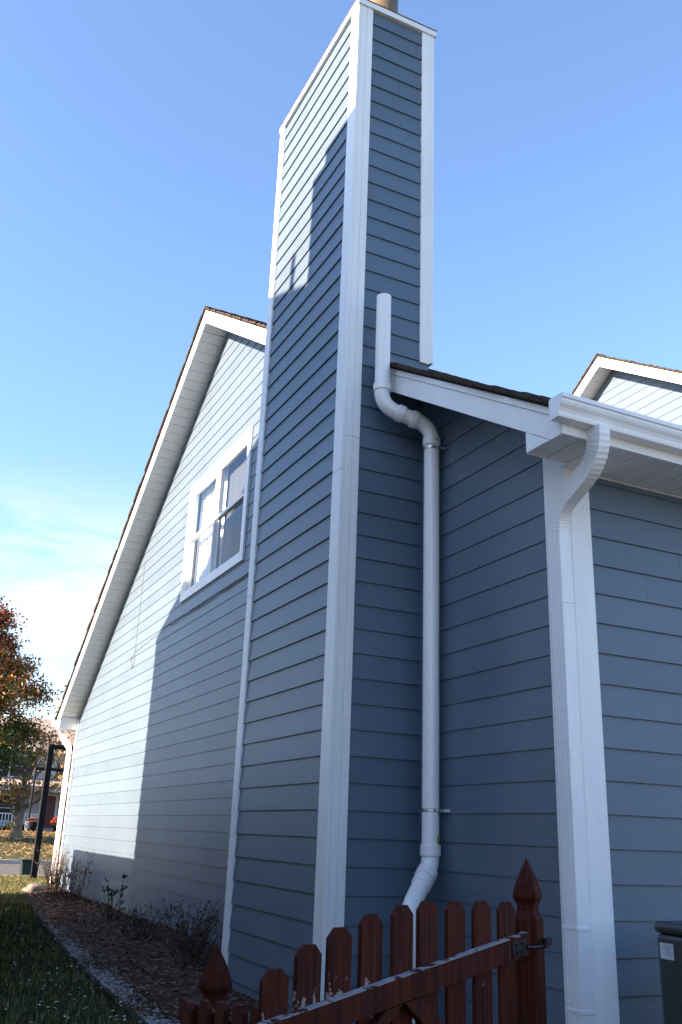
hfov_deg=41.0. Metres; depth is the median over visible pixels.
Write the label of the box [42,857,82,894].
shrub
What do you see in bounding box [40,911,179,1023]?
white gravel
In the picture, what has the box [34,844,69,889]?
ornamental grass
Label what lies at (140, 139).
sky
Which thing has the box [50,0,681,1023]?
gable house
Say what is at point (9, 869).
road
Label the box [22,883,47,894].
rock
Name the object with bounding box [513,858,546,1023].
gate post
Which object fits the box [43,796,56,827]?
door
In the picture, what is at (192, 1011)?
picket fence
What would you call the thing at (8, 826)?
bush
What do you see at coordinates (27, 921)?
grass
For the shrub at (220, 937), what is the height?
0.578 m
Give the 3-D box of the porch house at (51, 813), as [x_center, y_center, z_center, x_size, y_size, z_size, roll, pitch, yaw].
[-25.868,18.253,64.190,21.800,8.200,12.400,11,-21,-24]
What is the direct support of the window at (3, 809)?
in the porch house at (51, 813)
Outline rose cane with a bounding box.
[118,872,128,916]
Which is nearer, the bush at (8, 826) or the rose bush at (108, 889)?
the rose bush at (108, 889)
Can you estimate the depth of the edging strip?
7.40 m
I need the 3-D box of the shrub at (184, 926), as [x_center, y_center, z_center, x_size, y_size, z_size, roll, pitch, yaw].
[-1.546,4.142,9.170,0.756,0.548,0.788,11,-21,-24]
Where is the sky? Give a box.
[0,0,681,719]
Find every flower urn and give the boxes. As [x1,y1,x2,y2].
[28,816,37,830]
[50,817,62,831]
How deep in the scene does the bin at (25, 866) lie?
22.75 m
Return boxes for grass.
[0,874,144,1023]
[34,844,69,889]
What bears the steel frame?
on the ground at (9, 855)
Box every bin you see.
[19,859,40,874]
[654,921,681,1023]
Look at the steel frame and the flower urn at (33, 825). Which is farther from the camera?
the flower urn at (33, 825)
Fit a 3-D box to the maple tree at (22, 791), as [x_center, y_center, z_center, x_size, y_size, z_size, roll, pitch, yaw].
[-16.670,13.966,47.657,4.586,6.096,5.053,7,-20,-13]
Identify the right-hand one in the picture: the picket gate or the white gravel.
the picket gate
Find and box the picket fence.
[178,997,257,1023]
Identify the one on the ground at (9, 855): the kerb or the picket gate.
the kerb
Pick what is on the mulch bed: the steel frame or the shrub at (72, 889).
the shrub at (72, 889)
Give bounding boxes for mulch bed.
[30,893,257,1023]
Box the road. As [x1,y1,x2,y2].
[0,864,57,875]
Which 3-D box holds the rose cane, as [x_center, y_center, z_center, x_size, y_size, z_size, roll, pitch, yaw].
[-2.880,5.039,12.040,0.102,0.674,0.170,23,-28,-45]
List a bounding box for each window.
[0,794,18,821]
[2,754,34,777]
[56,757,71,779]
[180,425,253,602]
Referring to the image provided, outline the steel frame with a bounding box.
[24,744,73,878]
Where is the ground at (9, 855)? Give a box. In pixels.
[0,830,130,1023]
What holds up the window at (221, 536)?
in the gable house at (384, 622)
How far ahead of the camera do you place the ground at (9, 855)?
9.67 m
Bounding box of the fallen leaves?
[0,830,144,1023]
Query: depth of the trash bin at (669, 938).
4.26 m
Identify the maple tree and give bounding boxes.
[0,596,66,795]
[0,725,69,838]
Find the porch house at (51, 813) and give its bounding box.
[0,716,75,831]
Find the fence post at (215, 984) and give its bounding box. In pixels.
[199,946,231,1015]
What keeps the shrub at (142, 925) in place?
on the mulch bed
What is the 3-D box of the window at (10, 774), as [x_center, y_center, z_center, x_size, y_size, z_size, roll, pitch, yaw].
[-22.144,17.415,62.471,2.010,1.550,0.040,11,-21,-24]
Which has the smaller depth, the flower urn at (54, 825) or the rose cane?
the rose cane
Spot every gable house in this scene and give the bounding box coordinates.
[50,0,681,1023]
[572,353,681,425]
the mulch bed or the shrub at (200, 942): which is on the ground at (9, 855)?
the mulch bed
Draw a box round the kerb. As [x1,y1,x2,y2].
[0,859,58,864]
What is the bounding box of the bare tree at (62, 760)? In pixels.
[31,701,75,796]
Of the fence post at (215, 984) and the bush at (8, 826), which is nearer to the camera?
the fence post at (215, 984)
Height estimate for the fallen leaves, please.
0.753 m
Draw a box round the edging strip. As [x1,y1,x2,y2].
[28,895,147,1023]
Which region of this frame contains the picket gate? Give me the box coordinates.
[256,901,551,1023]
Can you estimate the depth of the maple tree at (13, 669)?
47.22 m
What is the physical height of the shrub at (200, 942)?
0.437 m
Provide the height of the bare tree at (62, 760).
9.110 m
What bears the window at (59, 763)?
in the porch house at (51, 813)
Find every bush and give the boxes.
[2,821,28,830]
[94,877,130,920]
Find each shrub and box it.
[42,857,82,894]
[45,850,93,900]
[110,903,181,939]
[156,894,223,953]
[156,911,221,966]
[210,901,224,947]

